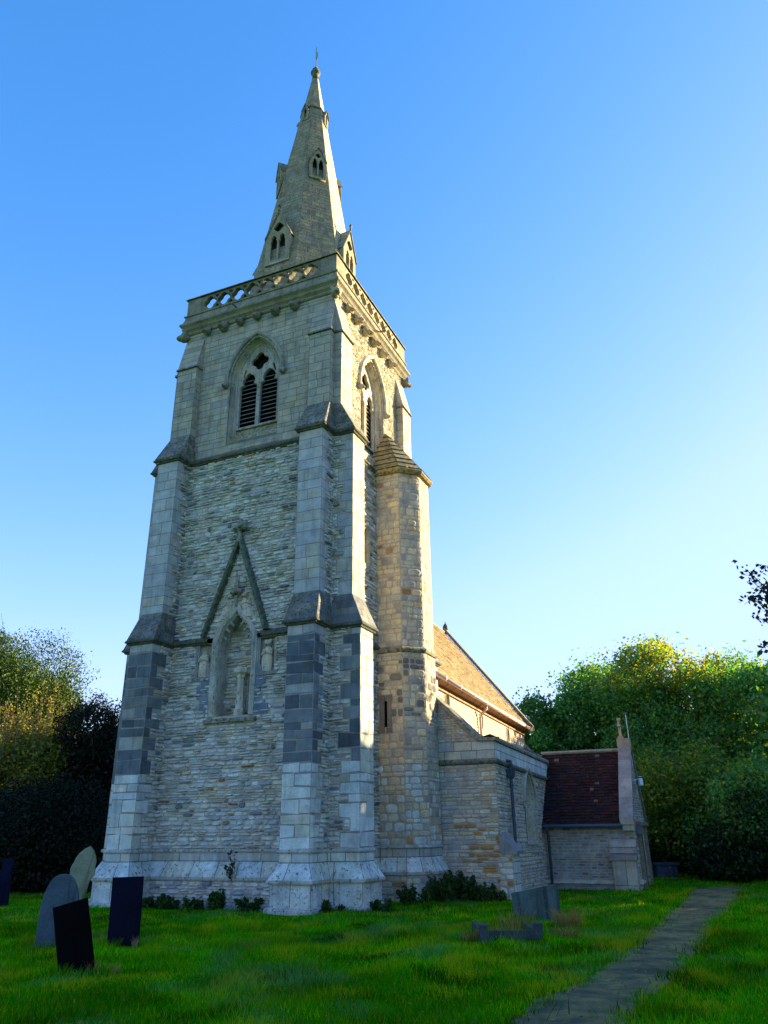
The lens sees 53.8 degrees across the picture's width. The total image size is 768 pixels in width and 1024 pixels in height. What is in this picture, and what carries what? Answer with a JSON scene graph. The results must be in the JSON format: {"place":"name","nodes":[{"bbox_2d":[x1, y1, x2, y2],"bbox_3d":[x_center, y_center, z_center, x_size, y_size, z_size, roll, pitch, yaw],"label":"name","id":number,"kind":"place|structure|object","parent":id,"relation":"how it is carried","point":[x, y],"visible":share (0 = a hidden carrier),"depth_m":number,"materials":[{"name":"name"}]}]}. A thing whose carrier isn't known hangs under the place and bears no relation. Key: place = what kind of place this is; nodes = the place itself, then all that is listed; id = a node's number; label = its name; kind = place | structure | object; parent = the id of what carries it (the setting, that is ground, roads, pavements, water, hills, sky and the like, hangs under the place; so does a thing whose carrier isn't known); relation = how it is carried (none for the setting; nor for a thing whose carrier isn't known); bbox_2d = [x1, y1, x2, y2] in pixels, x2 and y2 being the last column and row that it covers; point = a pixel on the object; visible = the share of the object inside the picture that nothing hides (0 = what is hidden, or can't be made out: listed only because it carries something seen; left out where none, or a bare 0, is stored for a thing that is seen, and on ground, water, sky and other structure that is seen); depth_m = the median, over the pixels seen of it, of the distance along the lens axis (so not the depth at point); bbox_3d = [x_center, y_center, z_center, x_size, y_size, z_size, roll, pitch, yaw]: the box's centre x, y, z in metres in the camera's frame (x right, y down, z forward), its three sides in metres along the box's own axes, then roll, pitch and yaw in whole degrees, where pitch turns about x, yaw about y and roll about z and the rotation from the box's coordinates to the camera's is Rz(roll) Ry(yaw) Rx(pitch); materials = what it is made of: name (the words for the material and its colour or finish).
{"place":"outdoors","nodes":[
{"label":"outdoors","id":0,"kind":"place"},
{"bbox_2d":[0,870,767,1023],"bbox_3d":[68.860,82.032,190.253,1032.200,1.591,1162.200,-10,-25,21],"label":"ground","id":1,"kind":"structure","parent":0,"point":[394,904],"depth_m":12.47,"materials":[{"name":"green plant"}]},
{"bbox_2d":[0,858,13,905],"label":"headstone","id":2,"kind":"object","parent":1,"relation":"on","point":[6,874],"visible":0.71,"depth_m":25.28,"materials":[{"name":"stone"}]},
{"bbox_2d":[0,673,67,797],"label":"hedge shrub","id":3,"kind":"object","parent":1,"relation":"on","point":[20,724],"visible":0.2,"depth_m":40.27,"materials":[{"name":"green plant"}]},
{"bbox_2d":[0,657,82,756],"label":"yew tree","id":4,"kind":"object","parent":1,"relation":"on","point":[17,683],"visible":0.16,"depth_m":48.61,"materials":[{"name":"green plant"}]},
{"bbox_2d":[27,940,55,950],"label":"grass tuft","id":5,"kind":"object","parent":1,"relation":"on","point":[49,946],"visible":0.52,"depth_m":15.14,"materials":[{"name":"green plant"}]},
{"bbox_2d":[0,687,91,809],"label":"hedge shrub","id":6,"kind":"object","parent":1,"relation":"on","point":[46,754],"visible":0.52,"depth_m":37.87,"materials":[{"name":"green plant"}]},
{"bbox_2d":[0,614,100,728],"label":"yew tree","id":7,"kind":"object","parent":1,"relation":"on","point":[6,659],"visible":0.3,"depth_m":51.52,"materials":[{"name":"green plant"}]},
{"bbox_2d":[25,668,82,732],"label":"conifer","id":8,"kind":"object","parent":1,"relation":"on","point":[67,692],"visible":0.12,"depth_m":46.80,"materials":[{"name":"green plant"}]},
{"bbox_2d":[34,874,78,949],"bbox_3d":[-6.713,8.398,15.581,0.780,1.703,0.104,0,-23,-3],"label":"headstone","id":9,"kind":"object","parent":1,"relation":"on","point":[61,889],"visible":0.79,"depth_m":15.66,"materials":[{"name":"grey stone"}]},
{"bbox_2d":[46,964,73,974],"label":"grass tuft","id":10,"kind":"object","parent":1,"relation":"on","point":[52,967],"visible":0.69,"depth_m":12.21,"materials":[{"name":"green plant"}]},
{"bbox_2d":[53,898,94,971],"bbox_3d":[-5.113,7.197,12.503,0.559,1.365,0.091,-12,-24,-11],"label":"headstone","id":11,"kind":"object","parent":1,"relation":"on","point":[73,934],"visible":0.63,"depth_m":12.54,"materials":[{"name":"stone"}]},
{"bbox_2d":[41,687,120,822],"bbox_3d":[-13.783,13.920,38.258,7.327,10.222,7.327,-10,-25,21],"label":"yew tree","id":12,"kind":"object","parent":1,"relation":"on","point":[82,714],"visible":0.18,"depth_m":37.52,"materials":[{"name":"green plant"}]},
{"bbox_2d":[70,846,96,899],"bbox_3d":[-8.610,10.559,21.212,0.676,2.223,0.130,16,-25,-8],"label":"headstone","id":13,"kind":"object","parent":1,"relation":"on","point":[82,870],"visible":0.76,"depth_m":21.37,"materials":[{"name":"grey stone"}]},
{"bbox_2d":[56,726,112,818],"bbox_3d":[-14.765,15.174,38.732,4.771,8.566,4.562,-10,-25,21],"label":"yew tree","id":14,"kind":"object","parent":1,"relation":"on","point":[85,774],"visible":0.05,"depth_m":37.88,"materials":[{"name":"green plant"}]},
{"bbox_2d":[88,960,100,971],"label":"grass tuft","id":15,"kind":"object","parent":1,"relation":"on","point":[96,964],"visible":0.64,"depth_m":12.42,"materials":[{"name":"green plant"}]},
{"bbox_2d":[93,937,124,947],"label":"grass tuft","id":16,"kind":"object","parent":1,"relation":"on","point":[118,943],"visible":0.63,"depth_m":15.30,"materials":[{"name":"green plant"}]},
{"bbox_2d":[105,962,120,972],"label":"grass tuft","id":17,"kind":"object","parent":1,"relation":"on","point":[118,967],"visible":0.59,"depth_m":12.34,"materials":[{"name":"green plant"}]},
{"bbox_2d":[107,876,143,946],"bbox_3d":[-5.350,8.420,15.615,0.650,1.599,0.091,-3,-23,2],"label":"headstone","id":18,"kind":"object","parent":1,"relation":"on","point":[125,907],"visible":0.63,"depth_m":15.64,"materials":[{"name":"stone"}]},
{"bbox_2d":[131,939,138,946],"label":"grass tuft","id":19,"kind":"object","parent":1,"relation":"on","point":[135,942],"visible":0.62,"depth_m":15.26,"materials":[{"name":"plant"}]},
{"bbox_2d":[142,894,161,907],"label":"shrub","id":20,"kind":"object","parent":1,"relation":"on","point":[148,902],"depth_m":24.12,"materials":[{"name":"green plant"}]},
{"bbox_2d":[156,893,180,909],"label":"shrub","id":21,"kind":"object","parent":1,"relation":"on","point":[167,902],"depth_m":23.70,"materials":[{"name":"green plant"}]},
{"bbox_2d":[181,896,204,910],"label":"shrub","id":22,"kind":"object","parent":1,"relation":"on","point":[195,904],"depth_m":23.42,"materials":[{"name":"green plant"}]},
{"bbox_2d":[206,888,226,910],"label":"shrub","id":23,"kind":"object","parent":1,"relation":"on","point":[216,899],"depth_m":22.97,"materials":[{"name":"green plant"}]},
{"bbox_2d":[234,896,263,911],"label":"shrub","id":24,"kind":"object","parent":1,"relation":"on","point":[247,906],"depth_m":22.70,"materials":[{"name":"green plant"}]},
{"bbox_2d":[318,899,344,912],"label":"shrub","id":25,"kind":"object","parent":1,"relation":"on","point":[326,906],"depth_m":21.61,"materials":[{"name":"green plant"}]},
{"bbox_2d":[88,47,653,915],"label":"church","id":26,"kind":"structure","parent":1,"relation":"on","point":[316,709],"depth_m":28.10,"materials":[{"name":"stone"}]},
{"bbox_2d":[224,849,237,879],"bbox_3d":[-4.834,11.084,23.770,0.489,0.893,0.280,-10,-25,21],"label":"wall sapling","id":27,"kind":"object","parent":26,"relation":"attached to","point":[230,872],"visible":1,"depth_m":23.72,"materials":[{"name":"green plant"}]},
{"bbox_2d":[221,330,285,452],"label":"belfry window","id":28,"kind":"structure","parent":26,"relation":"in","point":[244,367],"depth_m":31.85,"materials":[{"name":"stone"}]},
{"bbox_2d":[364,526,370,570],"bbox_3d":[-0.879,1.409,29.721,0.455,1.758,0.780,-10,-25,21],"label":"lancet window","id":29,"kind":"structure","parent":26,"relation":"in","point":[366,533],"depth_m":29.89,"materials":[{"name":"stone"}]},
{"bbox_2d":[358,355,390,469],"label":"belfry window","id":30,"kind":"structure","parent":26,"relation":"in","point":[372,392],"depth_m":34.17,"materials":[{"name":"stone"}]},
{"bbox_2d":[633,776,643,785],"bbox_3d":[11.315,11.997,33.718,0.465,0.390,0.210,-10,-25,21],"label":"wall lamp","id":31,"kind":"object","parent":26,"relation":"attached to","point":[640,781],"visible":1,"depth_m":33.62,"materials":[{"name":"white"}]},
{"bbox_2d":[369,898,395,911],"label":"shrub","id":32,"kind":"object","parent":1,"relation":"on","point":[385,906],"depth_m":22.16,"materials":[{"name":"green plant"}]},
{"bbox_2d":[8,882,766,1023],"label":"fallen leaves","id":33,"kind":"object","parent":1,"relation":"on","point":[464,977],"visible":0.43,"depth_m":11.06,"materials":[{"name":"brown plant"}]},
{"bbox_2d":[396,882,432,904],"bbox_3d":[0.974,12.268,24.196,1.209,0.730,1.124,4,-23,-11],"label":"wall weed","id":34,"kind":"object","parent":1,"relation":"on","point":[406,895],"depth_m":24.02,"materials":[{"name":"green plant"}]},
{"bbox_2d":[426,875,455,902],"bbox_3d":[1.867,12.680,25.326,1.057,0.962,1.071,9,-25,-22],"label":"wall weed","id":35,"kind":"object","parent":1,"relation":"on","point":[441,891],"depth_m":25.21,"materials":[{"name":"green plant"}]},
{"bbox_2d":[443,870,467,902],"bbox_3d":[2.452,12.925,26.047,0.989,1.105,0.989,4,-23,-11],"label":"wall weed","id":36,"kind":"object","parent":1,"relation":"on","point":[456,881],"depth_m":25.89,"materials":[{"name":"green plant"}]},
{"bbox_2d":[459,874,477,901],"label":"wall weed","id":37,"kind":"object","parent":1,"relation":"on","point":[471,881],"depth_m":25.73,"materials":[{"name":"green plant"}]},
{"bbox_2d":[460,928,479,941],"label":"grass tuft","id":38,"kind":"object","parent":1,"relation":"on","point":[474,936],"visible":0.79,"depth_m":15.77,"materials":[{"name":"plant"}]},
{"bbox_2d":[472,882,496,901],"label":"wall weed","id":39,"kind":"object","parent":1,"relation":"on","point":[482,894],"depth_m":25.41,"materials":[{"name":"green plant"}]},
{"bbox_2d":[493,889,508,901],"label":"wall weed","id":40,"kind":"object","parent":1,"relation":"on","point":[502,896],"depth_m":25.21,"materials":[{"name":"green plant"}]},
{"bbox_2d":[481,918,528,940],"bbox_3d":[2.580,8.841,15.985,0.966,0.402,0.932,-21,-30,40],"label":"grass tuft","id":41,"kind":"object","parent":1,"relation":"on","point":[512,926],"visible":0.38,"depth_m":16.00,"materials":[{"name":"green plant"}]},
{"bbox_2d":[472,921,542,942],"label":"grave kerb","id":42,"kind":"structure","parent":1,"relation":"on","point":[534,931],"depth_m":15.63,"materials":[{"name":"grey stone"}]},
{"bbox_2d":[495,904,537,929],"bbox_3d":[3.031,9.270,17.255,1.046,0.495,0.995,-1,-23,0],"label":"grass tuft","id":43,"kind":"object","parent":1,"relation":"on","point":[521,919],"visible":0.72,"depth_m":17.19,"materials":[{"name":"green plant"}]},
{"bbox_2d":[507,911,543,920],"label":"grass tuft","id":44,"kind":"object","parent":1,"relation":"on","point":[538,916],"visible":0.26,"depth_m":18.94,"materials":[{"name":"green plant"}]},
{"bbox_2d":[511,884,560,920],"bbox_3d":[3.903,10.186,19.314,1.199,1.183,0.130,-6,-30,4],"label":"headstone","id":45,"kind":"object","parent":1,"relation":"on","point":[536,899],"visible":0.47,"depth_m":19.36,"materials":[{"name":"grey stone"}]},
{"bbox_2d":[510,682,602,754],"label":"deciduous tree","id":46,"kind":"object","parent":1,"relation":"on","point":[540,713],"visible":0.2,"depth_m":60.01,"materials":[{"name":"green plant"}]},
{"bbox_2d":[545,922,580,938],"bbox_3d":[3.779,8.921,16.106,0.922,0.266,0.960,2,-23,-6],"label":"grass tuft","id":47,"kind":"object","parent":1,"relation":"on","point":[565,933],"visible":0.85,"depth_m":16.03,"materials":[{"name":"plant"}]},
{"bbox_2d":[540,905,586,926],"bbox_3d":[4.371,9.724,18.150,1.181,0.475,1.148,-10,-25,21],"label":"grass tuft","id":48,"kind":"object","parent":1,"relation":"on","point":[573,920],"visible":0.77,"depth_m":17.98,"materials":[{"name":"plant"}]},
{"bbox_2d":[589,942,603,949],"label":"grass tuft","id":49,"kind":"object","parent":1,"relation":"on","point":[601,944],"visible":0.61,"depth_m":14.41,"materials":[{"name":"green plant"}]},
{"bbox_2d":[539,647,680,751],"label":"deciduous tree","id":50,"kind":"object","parent":1,"relation":"on","point":[579,681],"visible":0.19,"depth_m":60.09,"materials":[{"name":"green plant"}]},
{"bbox_2d":[651,862,679,877],"bbox_3d":[13.925,17.907,37.377,1.170,1.053,0.780,-1,-23,0],"label":"chest tomb","id":51,"kind":"object","parent":1,"relation":"on","point":[661,869],"visible":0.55,"depth_m":37.19,"materials":[{"name":"grey stone"}]},
{"bbox_2d":[573,631,764,777],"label":"deciduous tree","id":52,"kind":"object","parent":1,"relation":"on","point":[657,717],"visible":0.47,"depth_m":55.61,"materials":[{"name":"green plant"}]},
{"bbox_2d":[648,809,695,874],"bbox_3d":[16.733,17.360,40.165,6.736,4.291,5.921,-10,-25,21],"label":"shrub","id":53,"kind":"object","parent":1,"relation":"on","point":[658,857],"visible":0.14,"depth_m":38.93,"materials":[{"name":"green plant"}]},
{"bbox_2d":[632,724,743,874],"bbox_3d":[16.304,15.524,40.567,8.825,7.871,10.328,-10,-25,21],"label":"deciduous tree","id":54,"kind":"object","parent":1,"relation":"on","point":[659,782],"visible":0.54,"depth_m":38.98,"materials":[{"name":"green plant"}]},
{"bbox_2d":[650,642,764,767],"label":"deciduous tree","id":55,"kind":"object","parent":1,"relation":"on","point":[717,659],"visible":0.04,"depth_m":57.64,"materials":[{"name":"green plant"}]},
{"bbox_2d":[661,738,767,873],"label":"deciduous tree","id":56,"kind":"object","parent":1,"relation":"on","point":[754,775],"visible":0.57,"depth_m":36.21,"materials":[{"name":"green plant"}]},
{"bbox_2d":[675,811,767,882],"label":"shrub","id":57,"kind":"object","parent":1,"relation":"on","point":[731,862],"visible":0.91,"depth_m":34.26,"materials":[{"name":"green plant"}]},
{"bbox_2d":[692,640,767,771],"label":"deciduous tree","id":58,"kind":"object","parent":1,"relation":"on","point":[740,686],"visible":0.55,"depth_m":51.03,"materials":[{"name":"green plant"}]},
{"bbox_2d":[704,777,767,880],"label":"shrub","id":59,"kind":"object","parent":1,"relation":"on","point":[735,796],"visible":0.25,"depth_m":34.52,"materials":[{"name":"green plant"}]},
{"bbox_2d":[731,560,767,654],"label":"overhanging tree","id":60,"kind":"object","parent":1,"relation":"on","point":[753,598],"visible":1,"depth_m":18.11,"materials":[{"name":"green plant"}]},
{"bbox_2d":[746,649,767,742],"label":"deciduous tree","id":61,"kind":"object","parent":1,"relation":"on","point":[762,717],"visible":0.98,"depth_m":45.44,"materials":[{"name":"green plant"}]},
{"bbox_2d":[0,0,767,737],"label":"sky","id":62,"kind":"structure","parent":0,"point":[557,210],"materials":[{"name":"blue"}]},
{"bbox_2d":[510,886,741,1023],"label":"path","id":63,"kind":"structure","parent":0,"point":[627,974],"depth_m":12.22,"materials":[{"name":"grey stone"}]}
]}

